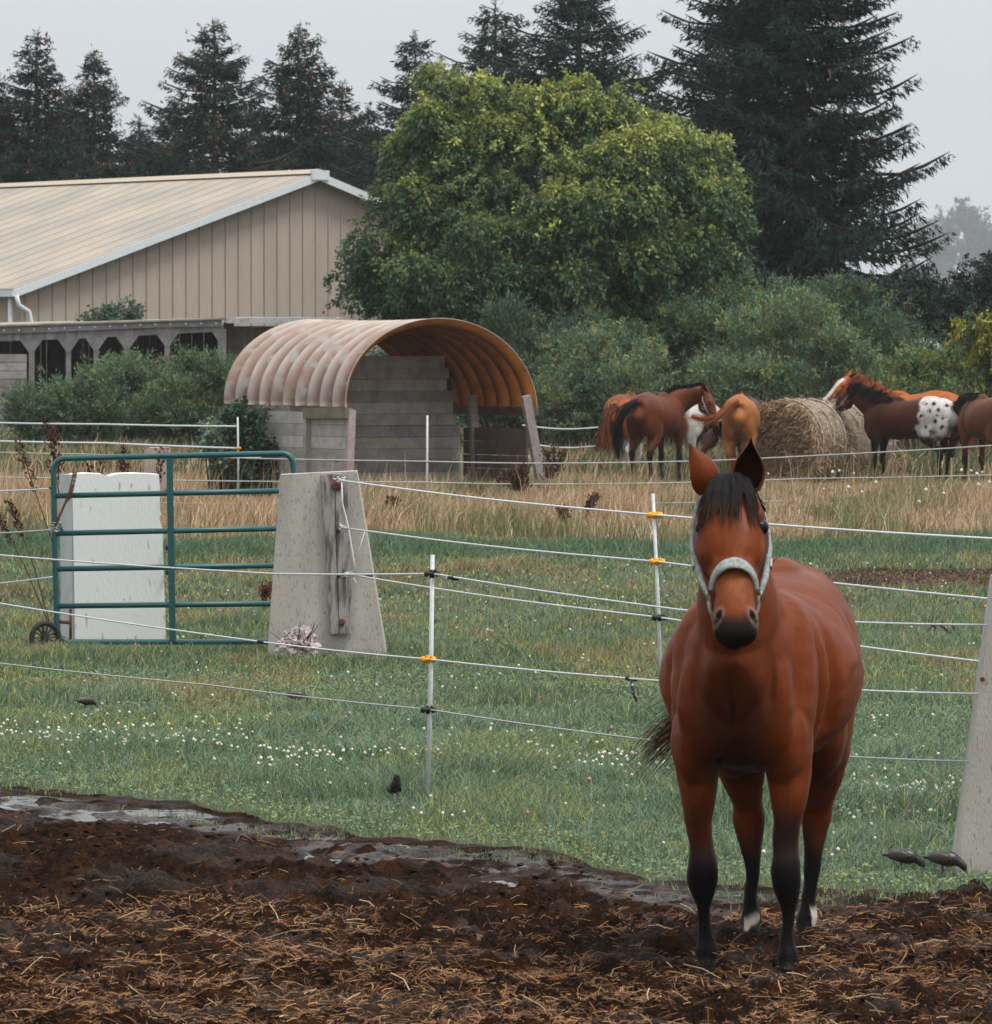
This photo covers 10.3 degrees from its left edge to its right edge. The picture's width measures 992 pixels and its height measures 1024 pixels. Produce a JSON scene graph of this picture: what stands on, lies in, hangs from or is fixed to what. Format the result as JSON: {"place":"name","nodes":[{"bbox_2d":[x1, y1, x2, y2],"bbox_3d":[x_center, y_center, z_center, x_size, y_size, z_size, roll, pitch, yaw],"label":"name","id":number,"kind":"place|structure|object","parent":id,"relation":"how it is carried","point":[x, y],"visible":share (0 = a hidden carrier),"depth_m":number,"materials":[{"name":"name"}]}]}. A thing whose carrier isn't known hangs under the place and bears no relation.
{"place":"outdoors","nodes":[
{"label":"outdoors","id":0,"kind":"place"},
{"bbox_2d":[0,452,260,457],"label":"fence wire","id":1,"kind":"object","parent":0,"point":[85,454],"visible":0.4,"depth_m":84.01,"materials":[{"name":"white plastic"}]},
{"bbox_2d":[0,602,984,717],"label":"lawn grass","id":2,"kind":"structure","parent":0,"point":[552,650],"depth_m":41.99,"materials":[{"name":"plant"}]},
{"bbox_2d":[0,782,991,1023],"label":"mud","id":3,"kind":"structure","parent":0,"point":[171,852],"depth_m":22.98,"materials":[{"name":"soil"}]},
{"bbox_2d":[0,794,833,923],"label":"puddle water","id":4,"kind":"structure","parent":3,"relation":"on","point":[30,800],"depth_m":29.24,"materials":[{"name":"liquid"}]},
{"bbox_2d":[0,806,990,1023],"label":"straw","id":5,"kind":"object","parent":3,"relation":"on","point":[421,941],"visible":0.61,"depth_m":23.12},
{"bbox_2d":[0,887,991,1023],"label":"straw","id":6,"kind":"object","parent":3,"relation":"on","point":[640,998],"visible":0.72,"depth_m":21.20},
{"bbox_2d":[0,777,991,905],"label":"grass tufts","id":7,"kind":"object","parent":3,"relation":"on","point":[557,858],"visible":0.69,"depth_m":26.41,"materials":[{"name":"plant"}]},
{"bbox_2d":[0,816,991,1023],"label":"mud clods","id":8,"kind":"object","parent":3,"relation":"on","point":[555,866],"visible":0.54,"depth_m":23.32,"materials":[{"name":"soil"}]},
{"bbox_2d":[618,438,863,975],"bbox_3d":[1.090,0.772,22.140,0.950,2.171,2.717,0,2,-6],"label":"horse","id":9,"kind":"object","parent":3,"relation":"on","point":[761,673],"visible":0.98,"depth_m":21.43},
{"bbox_2d":[0,695,991,893],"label":"lawn grass","id":10,"kind":"structure","parent":0,"point":[459,767],"depth_m":31.07,"materials":[{"name":"plant"}]},
{"bbox_2d":[0,525,991,620],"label":"pasture grass","id":11,"kind":"structure","parent":0,"point":[885,553],"depth_m":60.38,"materials":[{"name":"plant"}]},
{"bbox_2d":[0,436,991,543],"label":"dry grass","id":12,"kind":"structure","parent":0,"point":[490,517],"depth_m":75.04,"materials":[{"name":"plant"}]},
{"bbox_2d":[0,473,991,892],"bbox_3d":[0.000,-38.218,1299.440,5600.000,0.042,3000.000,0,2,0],"label":"ground","id":13,"kind":"structure","parent":0,"point":[530,595],"depth_m":52.00,"materials":[{"name":"soil"}]},
{"bbox_2d":[0,499,50,627],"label":"dock plant","id":14,"kind":"object","parent":13,"relation":"on","point":[11,509],"visible":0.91,"depth_m":47.06,"materials":[{"name":"plant"}]},
{"bbox_2d":[0,73,55,182],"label":"spruce tree","id":15,"kind":"object","parent":13,"relation":"on","point":[5,136],"visible":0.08,"depth_m":171.37,"materials":[{"name":"green plant"}]},
{"bbox_2d":[13,420,106,565],"bbox_3d":[-3.717,0.121,47.055,0.804,1.832,0.179,0,2,0],"label":"dock plant","id":16,"kind":"object","parent":13,"relation":"on","point":[53,453],"visible":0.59,"depth_m":47.02,"materials":[{"name":"plant"}]},
{"bbox_2d":[0,29,119,182],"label":"spruce tree","id":17,"kind":"object","parent":13,"relation":"on","point":[35,159],"visible":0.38,"depth_m":171.32,"materials":[{"name":"green plant"}]},
{"bbox_2d":[31,94,100,166],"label":"spruce tree","id":18,"kind":"object","parent":13,"relation":"on","point":[65,125],"depth_m":185.41,"materials":[{"name":"green plant"}]},
{"bbox_2d":[0,348,147,454],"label":"willow shrub","id":19,"kind":"object","parent":13,"relation":"on","point":[62,397],"visible":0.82,"depth_m":111.69,"materials":[{"name":"green plant"}]},
{"bbox_2d":[75,697,97,708],"bbox_3d":[-2.746,1.288,37.033,0.172,0.097,0.063,-1,2,-30],"label":"starling","id":20,"kind":"object","parent":13,"relation":"on","point":[86,701],"visible":0.91,"depth_m":37.01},
{"bbox_2d":[28,44,160,179],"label":"spruce tree","id":21,"kind":"object","parent":13,"relation":"on","point":[103,97],"visible":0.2,"depth_m":175.41,"materials":[{"name":"green plant"}]},
{"bbox_2d":[74,294,147,388],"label":"shrub","id":22,"kind":"object","parent":13,"relation":"on","point":[111,312],"visible":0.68,"depth_m":132.26,"materials":[{"name":"green plant"}]},
{"bbox_2d":[59,472,167,646],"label":"concrete slab","id":23,"kind":"structure","parent":13,"relation":"on","point":[104,513],"depth_m":44.79,"materials":[{"name":"white concrete"}]},
{"bbox_2d":[81,345,192,446],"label":"willow shrub","id":24,"kind":"object","parent":13,"relation":"on","point":[135,372],"visible":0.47,"depth_m":113.71,"materials":[{"name":"green plant"}]},
{"bbox_2d":[116,443,168,482],"bbox_3d":[-3.846,-0.074,60.007,0.584,1.412,0.175,0,2,9],"label":"dock plant","id":25,"kind":"object","parent":13,"relation":"on","point":[125,464],"visible":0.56,"depth_m":60.00,"materials":[{"name":"plant"}]},
{"bbox_2d":[108,113,182,176],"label":"spruce tree","id":26,"kind":"object","parent":13,"relation":"on","point":[140,134],"visible":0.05,"depth_m":181.59,"materials":[{"name":"green plant"}]},
{"bbox_2d":[144,447,169,487],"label":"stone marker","id":27,"kind":"object","parent":13,"relation":"on","point":[150,465],"visible":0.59,"depth_m":74.02,"materials":[{"name":"stone"}]},
{"bbox_2d":[29,451,295,648],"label":"farm gate","id":28,"kind":"structure","parent":13,"relation":"on","point":[170,530],"depth_m":44.21,"materials":[{"name":"metal"}]},
{"bbox_2d":[0,529,51,533],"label":"fence wire","id":29,"kind":"object","parent":28,"relation":"attached to","point":[25,531],"visible":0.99,"depth_m":45.08,"materials":[{"name":"white plastic"}]},
{"bbox_2d":[127,100,210,175],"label":"spruce tree","id":30,"kind":"object","parent":13,"relation":"on","point":[164,134],"visible":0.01,"depth_m":183.49,"materials":[{"name":"green plant"}]},
{"bbox_2d":[0,317,342,432],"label":"lean to shed","id":31,"kind":"object","parent":13,"relation":"on","point":[55,345],"visible":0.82,"depth_m":130.92,"materials":[{"name":"grey wood"}]},
{"bbox_2d":[122,338,277,447],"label":"willow shrub","id":32,"kind":"object","parent":13,"relation":"on","point":[210,373],"visible":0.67,"depth_m":112.57,"materials":[{"name":"green plant"}]},
{"bbox_2d":[115,16,307,176],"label":"spruce tree","id":33,"kind":"object","parent":13,"relation":"on","point":[211,133],"visible":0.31,"depth_m":167.39,"materials":[{"name":"green plant"}]},
{"bbox_2d":[190,414,234,495],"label":"weed bush","id":34,"kind":"object","parent":13,"relation":"on","point":[214,441],"visible":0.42,"depth_m":88.42,"materials":[{"name":"green plant"}]},
{"bbox_2d":[235,417,240,488],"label":"fence rod","id":35,"kind":"object","parent":13,"relation":"on","point":[237,448],"visible":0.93,"depth_m":86.50,"materials":[{"name":"white plastic"}]},
{"bbox_2d":[0,440,234,448],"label":"fence wire","id":36,"kind":"object","parent":35,"relation":"attached to","point":[134,444],"visible":0.92,"depth_m":86.07,"materials":[{"name":"white plastic"}]},
{"bbox_2d":[0,422,236,426],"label":"fence wire","id":37,"kind":"object","parent":35,"relation":"attached to","point":[121,424],"visible":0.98,"depth_m":86.06,"materials":[{"name":"white plastic"}]},
{"bbox_2d":[0,169,489,418],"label":"barn","id":38,"kind":"structure","parent":13,"relation":"on","point":[244,244],"depth_m":149.02,"materials":[{"name":"metal"}]},
{"bbox_2d":[220,109,304,172],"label":"spruce tree","id":39,"kind":"object","parent":13,"relation":"on","point":[260,137],"visible":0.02,"depth_m":181.34,"materials":[{"name":"green plant"}]},
{"bbox_2d":[258,581,271,610],"bbox_3d":[-2.083,0.779,50.045,0.178,0.329,0.122,-1,2,-35],"label":"dock plant","id":40,"kind":"object","parent":13,"relation":"on","point":[265,590],"visible":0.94,"depth_m":50.03,"materials":[{"name":"plant"}]},
{"bbox_2d":[269,621,321,660],"bbox_3d":[-1.547,1.054,42.636,0.405,0.434,0.258,0,2,0],"label":"plant","id":41,"kind":"object","parent":13,"relation":"on","point":[300,635],"visible":0.57,"depth_m":42.58,"materials":[{"name":"plant"}]},
{"bbox_2d":[218,21,375,189],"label":"spruce tree","id":42,"kind":"object","parent":13,"relation":"on","point":[295,103],"visible":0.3,"depth_m":171.35,"materials":[{"name":"green plant"}]},
{"bbox_2d":[284,690,309,701],"bbox_3d":[-1.345,1.261,37.341,0.191,0.108,0.070,0,2,-15],"label":"starling","id":43,"kind":"object","parent":13,"relation":"on","point":[298,692],"visible":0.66,"depth_m":37.32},
{"bbox_2d":[267,470,386,661],"bbox_3d":[-1.314,0.453,43.104,0.948,1.550,0.662,0,2,0],"label":"concrete post","id":44,"kind":"object","parent":13,"relation":"on","point":[317,511],"visible":0.9,"depth_m":42.89,"materials":[{"name":"grey concrete"}]},
{"bbox_2d":[310,79,365,187],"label":"spruce tree","id":45,"kind":"object","parent":13,"relation":"on","point":[341,94],"visible":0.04,"depth_m":177.56,"materials":[{"name":"green plant"}]},
{"bbox_2d":[330,101,389,192],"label":"spruce tree","id":46,"kind":"object","parent":13,"relation":"on","point":[353,153],"visible":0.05,"depth_m":175.50,"materials":[{"name":"green plant"}]},
{"bbox_2d":[83,645,656,814],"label":"pink clover flowers","id":47,"kind":"object","parent":13,"relation":"on","point":[527,811],"visible":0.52,"depth_m":34.63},
{"bbox_2d":[218,318,546,494],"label":"arched shelter","id":48,"kind":"object","parent":13,"relation":"on","point":[334,387],"visible":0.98,"depth_m":87.72,"materials":[{"name":"metal"}]},
{"bbox_2d":[213,395,279,497],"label":"ivy","id":49,"kind":"object","parent":48,"relation":"attached to","point":[249,426],"visible":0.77,"depth_m":87.08,"materials":[{"name":"green plant"}]},
{"bbox_2d":[325,30,444,192],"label":"spruce tree","id":50,"kind":"object","parent":13,"relation":"on","point":[398,92],"visible":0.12,"depth_m":164.57,"materials":[{"name":"green plant"}]},
{"bbox_2d":[385,494,399,509],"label":"dock plant","id":51,"kind":"object","parent":13,"relation":"on","point":[391,498],"visible":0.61,"depth_m":75.99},
{"bbox_2d":[386,773,401,802],"bbox_3d":[-0.548,1.484,29.680,0.075,0.171,0.183,0,2,-15],"label":"starling","id":52,"kind":"object","parent":13,"relation":"on","point":[393,785],"visible":0.91,"depth_m":29.63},
{"bbox_2d":[367,318,467,436],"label":"bush","id":53,"kind":"object","parent":13,"relation":"on","point":[461,422],"depth_m":95.19,"materials":[{"name":"green plant"}]},
{"bbox_2d":[425,415,427,503],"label":"fence rod","id":54,"kind":"object","parent":13,"relation":"on","point":[427,454],"visible":0.71,"depth_m":80.00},
{"bbox_2d":[0,474,991,484],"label":"fence wire","id":55,"kind":"object","parent":54,"relation":"attached to","point":[536,483],"visible":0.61,"depth_m":82.54,"materials":[{"name":"white plastic"}]},
{"bbox_2d":[231,445,991,463],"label":"fence wire","id":56,"kind":"object","parent":54,"relation":"attached to","point":[591,462],"visible":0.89,"depth_m":83.47,"materials":[{"name":"white plastic"}]},
{"bbox_2d":[420,555,439,798],"bbox_3d":[-0.354,0.931,29.636,0.104,1.402,0.043,0,2,0],"label":"fence rod","id":57,"kind":"object","parent":13,"relation":"on","point":[431,575],"visible":0.98,"depth_m":29.63,"materials":[{"name":"white plastic"}]},
{"bbox_2d":[0,663,968,761],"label":"fence wire","id":58,"kind":"object","parent":57,"relation":"attached to","point":[436,711],"visible":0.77,"depth_m":29.86,"materials":[{"name":"white plastic"}]},
{"bbox_2d":[0,603,977,694],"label":"fence wire","id":59,"kind":"object","parent":57,"relation":"attached to","point":[625,677],"visible":0.85,"depth_m":29.82,"materials":[{"name":"white plastic"}]},
{"bbox_2d":[0,554,986,625],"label":"fence wire","id":60,"kind":"object","parent":57,"relation":"attached to","point":[453,578],"visible":0.83,"depth_m":29.47,"materials":[{"name":"white plastic"}]},
{"bbox_2d":[365,0,596,256],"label":"spruce tree","id":61,"kind":"object","parent":13,"relation":"on","point":[503,49],"visible":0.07,"depth_m":159.40,"materials":[{"name":"green plant"}]},
{"bbox_2d":[0,661,991,892],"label":"clover","id":62,"kind":"object","parent":13,"relation":"on","point":[865,864],"depth_m":32.21,"materials":[{"name":"plant"}]},
{"bbox_2d":[12,562,985,783],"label":"clover flowers","id":63,"kind":"object","parent":13,"relation":"on","point":[451,728],"visible":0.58,"depth_m":40.26,"materials":[{"name":"plant"}]},
{"bbox_2d":[493,462,532,500],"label":"dock plant","id":64,"kind":"object","parent":13,"relation":"on","point":[515,479],"visible":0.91,"depth_m":82.00,"materials":[{"name":"plant"}]},
{"bbox_2d":[455,287,622,454],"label":"willow shrub","id":65,"kind":"object","parent":13,"relation":"on","point":[493,316],"visible":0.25,"depth_m":107.72,"materials":[{"name":"green plant"}]},
{"bbox_2d":[321,59,763,438],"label":"broadleaf tree","id":66,"kind":"object","parent":13,"relation":"on","point":[462,247],"visible":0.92,"depth_m":112.59,"materials":[{"name":"green plant"}]},
{"bbox_2d":[539,443,568,495],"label":"dock plant","id":67,"kind":"object","parent":13,"relation":"on","point":[554,468],"visible":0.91,"depth_m":84.00,"materials":[{"name":"plant"}]},
{"bbox_2d":[553,503,571,521],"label":"dock plant","id":68,"kind":"object","parent":13,"relation":"on","point":[563,511],"visible":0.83,"depth_m":70.00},
{"bbox_2d":[459,0,694,425],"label":"spruce tree","id":69,"kind":"object","parent":13,"relation":"on","point":[577,12],"visible":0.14,"depth_m":149.06,"materials":[{"name":"green plant"}]},
{"bbox_2d":[583,491,600,518],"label":"dock plant","id":70,"kind":"object","parent":13,"relation":"on","point":[590,503],"visible":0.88,"depth_m":74.02,"materials":[{"name":"plant"}]},
{"bbox_2d":[510,316,681,455],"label":"willow shrub","id":71,"kind":"object","parent":13,"relation":"on","point":[625,375],"visible":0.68,"depth_m":106.71,"materials":[{"name":"green plant"}]},
{"bbox_2d":[589,391,641,471],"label":"horse","id":72,"kind":"object","parent":13,"relation":"on","point":[617,398],"visible":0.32,"depth_m":99.24},
{"bbox_2d":[592,399,721,472],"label":"horse","id":73,"kind":"object","parent":13,"relation":"on","point":[692,433],"visible":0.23,"depth_m":98.81},
{"bbox_2d":[647,494,667,704],"bbox_3d":[1.083,0.639,37.030,0.137,1.524,0.051,0,2,0],"label":"fence rod","id":74,"kind":"object","parent":13,"relation":"on","point":[655,560],"visible":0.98,"depth_m":37.02,"materials":[{"name":"white plastic"}]},
{"bbox_2d":[347,573,978,661],"bbox_3d":[0.952,0.712,37.849,0.410,0.184,10.740,-1,2,-24],"label":"fence wire","id":75,"kind":"object","parent":74,"relation":"attached to","point":[868,647],"visible":0.73,"depth_m":38.30,"materials":[{"name":"white plastic"}]},
{"bbox_2d":[341,527,986,599],"bbox_3d":[0.912,0.342,37.827,0.378,0.144,10.757,-1,2,-25],"label":"fence wire","id":76,"kind":"object","parent":74,"relation":"attached to","point":[914,591],"visible":0.77,"depth_m":37.87,"materials":[{"name":"white plastic"}]},
{"bbox_2d":[341,480,991,539],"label":"fence wire","id":77,"kind":"object","parent":74,"relation":"attached to","point":[839,529],"visible":0.91,"depth_m":37.21,"materials":[{"name":"white plastic"}]},
{"bbox_2d":[602,382,718,481],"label":"horse","id":78,"kind":"object","parent":13,"relation":"on","point":[655,420],"visible":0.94,"depth_m":94.95},
{"bbox_2d":[626,76,710,362],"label":"spruce tree","id":79,"kind":"object","parent":13,"relation":"on","point":[651,97],"visible":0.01,"depth_m":167.59,"materials":[{"name":"green plant"}]},
{"bbox_2d":[601,263,823,449],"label":"willow shrub","id":80,"kind":"object","parent":13,"relation":"on","point":[689,318],"visible":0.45,"depth_m":111.86,"materials":[{"name":"green plant"}]},
{"bbox_2d":[683,391,759,471],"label":"horse","id":81,"kind":"object","parent":13,"relation":"on","point":[738,414],"visible":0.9,"depth_m":94.16},
{"bbox_2d":[700,396,761,471],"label":"horse","id":82,"kind":"object","parent":13,"relation":"on","point":[709,440],"visible":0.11,"depth_m":97.78},
{"bbox_2d":[602,0,860,402],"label":"spruce tree","id":83,"kind":"object","parent":13,"relation":"on","point":[711,32],"visible":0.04,"depth_m":132.49,"materials":[{"name":"green plant"}]},
{"bbox_2d":[683,281,895,449],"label":"willow shrub","id":84,"kind":"object","parent":13,"relation":"on","point":[831,344],"visible":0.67,"depth_m":107.69,"materials":[{"name":"green plant"}]},
{"bbox_2d":[640,0,956,397],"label":"spruce tree","id":85,"kind":"object","parent":13,"relation":"on","point":[841,239],"visible":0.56,"depth_m":126.83,"materials":[{"name":"green plant"}]},
{"bbox_2d":[739,393,878,483],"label":"hay bale","id":86,"kind":"object","parent":13,"relation":"on","point":[816,426],"visible":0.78,"depth_m":95.75},
{"bbox_2d":[734,266,959,448],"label":"willow shrub","id":87,"kind":"object","parent":13,"relation":"on","point":[849,296],"visible":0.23,"depth_m":113.49,"materials":[{"name":"green plant"}]},
{"bbox_2d":[823,401,903,481],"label":"hay bale","id":88,"kind":"object","parent":13,"relation":"on","point":[856,437],"visible":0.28,"depth_m":96.79},
{"bbox_2d":[767,468,990,503],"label":"white umbels","id":89,"kind":"object","parent":13,"relation":"on","point":[925,489],"visible":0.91,"depth_m":79.96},
{"bbox_2d":[853,405,912,478],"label":"hay bale","id":90,"kind":"object","parent":13,"relation":"on","point":[890,446],"visible":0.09,"depth_m":98.22},
{"bbox_2d":[822,370,978,464],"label":"horse","id":91,"kind":"object","parent":13,"relation":"on","point":[840,386],"visible":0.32,"depth_m":101.40},
{"bbox_2d":[812,329,991,456],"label":"willow shrub","id":92,"kind":"object","parent":13,"relation":"on","point":[933,366],"visible":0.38,"depth_m":106.40,"materials":[{"name":"green plant"}]},
{"bbox_2d":[833,382,971,482],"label":"horse","id":93,"kind":"object","parent":13,"relation":"on","point":[923,420],"visible":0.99,"depth_m":95.80},
{"bbox_2d":[882,848,925,872],"bbox_3d":[1.914,1.636,25.872,0.205,0.116,0.076,0,2,4],"label":"starling","id":94,"kind":"object","parent":13,"relation":"on","point":[906,856],"visible":0.98,"depth_m":25.84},
{"bbox_2d":[846,249,991,388],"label":"dark tree","id":95,"kind":"object","parent":13,"relation":"on","point":[954,300],"visible":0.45,"depth_m":123.56,"materials":[{"name":"green plant"}]},
{"bbox_2d":[892,219,957,306],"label":"tree","id":96,"kind":"object","parent":13,"relation":"on","point":[949,248],"visible":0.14,"depth_m":2443.55,"materials":[{"name":"green plant"}]},
{"bbox_2d":[909,203,974,291],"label":"tree","id":97,"kind":"object","parent":13,"relation":"on","point":[948,265],"visible":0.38,"depth_m":2442.77,"materials":[{"name":"grey plant"}]},
{"bbox_2d":[923,851,967,875],"bbox_3d":[2.092,1.635,25.671,0.210,0.118,0.078,0,2,8],"label":"starling","id":98,"kind":"object","parent":13,"relation":"on","point":[946,858],"visible":1,"depth_m":25.64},
{"bbox_2d":[922,197,991,292],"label":"tree","id":99,"kind":"object","parent":13,"relation":"on","point":[970,224],"visible":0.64,"depth_m":2442.78,"materials":[{"name":"grey plant"}]},
{"bbox_2d":[928,302,991,396],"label":"young tree","id":100,"kind":"object","parent":13,"relation":"on","point":[982,357],"visible":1,"depth_m":103.83,"materials":[{"name":"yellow plant"}]},
{"bbox_2d":[949,391,991,482],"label":"horse","id":101,"kind":"object","parent":13,"relation":"on","point":[973,411],"visible":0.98,"depth_m":94.85},
{"bbox_2d":[952,574,991,876],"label":"concrete post","id":102,"kind":"object","parent":13,"relation":"on","point":[972,845],"visible":0.93,"depth_m":25.81,"materials":[{"name":"concrete"}]},
{"bbox_2d":[955,226,991,282],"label":"tree","id":103,"kind":"object","parent":13,"relation":"on","point":[966,247],"visible":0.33,"depth_m":2443.38,"materials":[{"name":"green plant"}]},
{"bbox_2d":[956,212,991,275],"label":"tree","id":104,"kind":"object","parent":13,"relation":"on","point":[972,269],"visible":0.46,"depth_m":2443.22,"materials":[{"name":"green plant"}]},
{"bbox_2d":[0,421,991,481],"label":"rough grass","id":105,"kind":"structure","parent":0,"point":[717,452],"depth_m":99.52,"materials":[{"name":"plant"}]},
{"bbox_2d":[0,0,991,308],"label":"sky","id":106,"kind":"structure","parent":0,"point":[138,40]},
{"bbox_2d":[522,424,598,429],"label":"fence wire","id":107,"kind":"object","parent":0,"point":[565,428],"visible":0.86,"depth_m":96.70,"materials":[{"name":"white plastic"}]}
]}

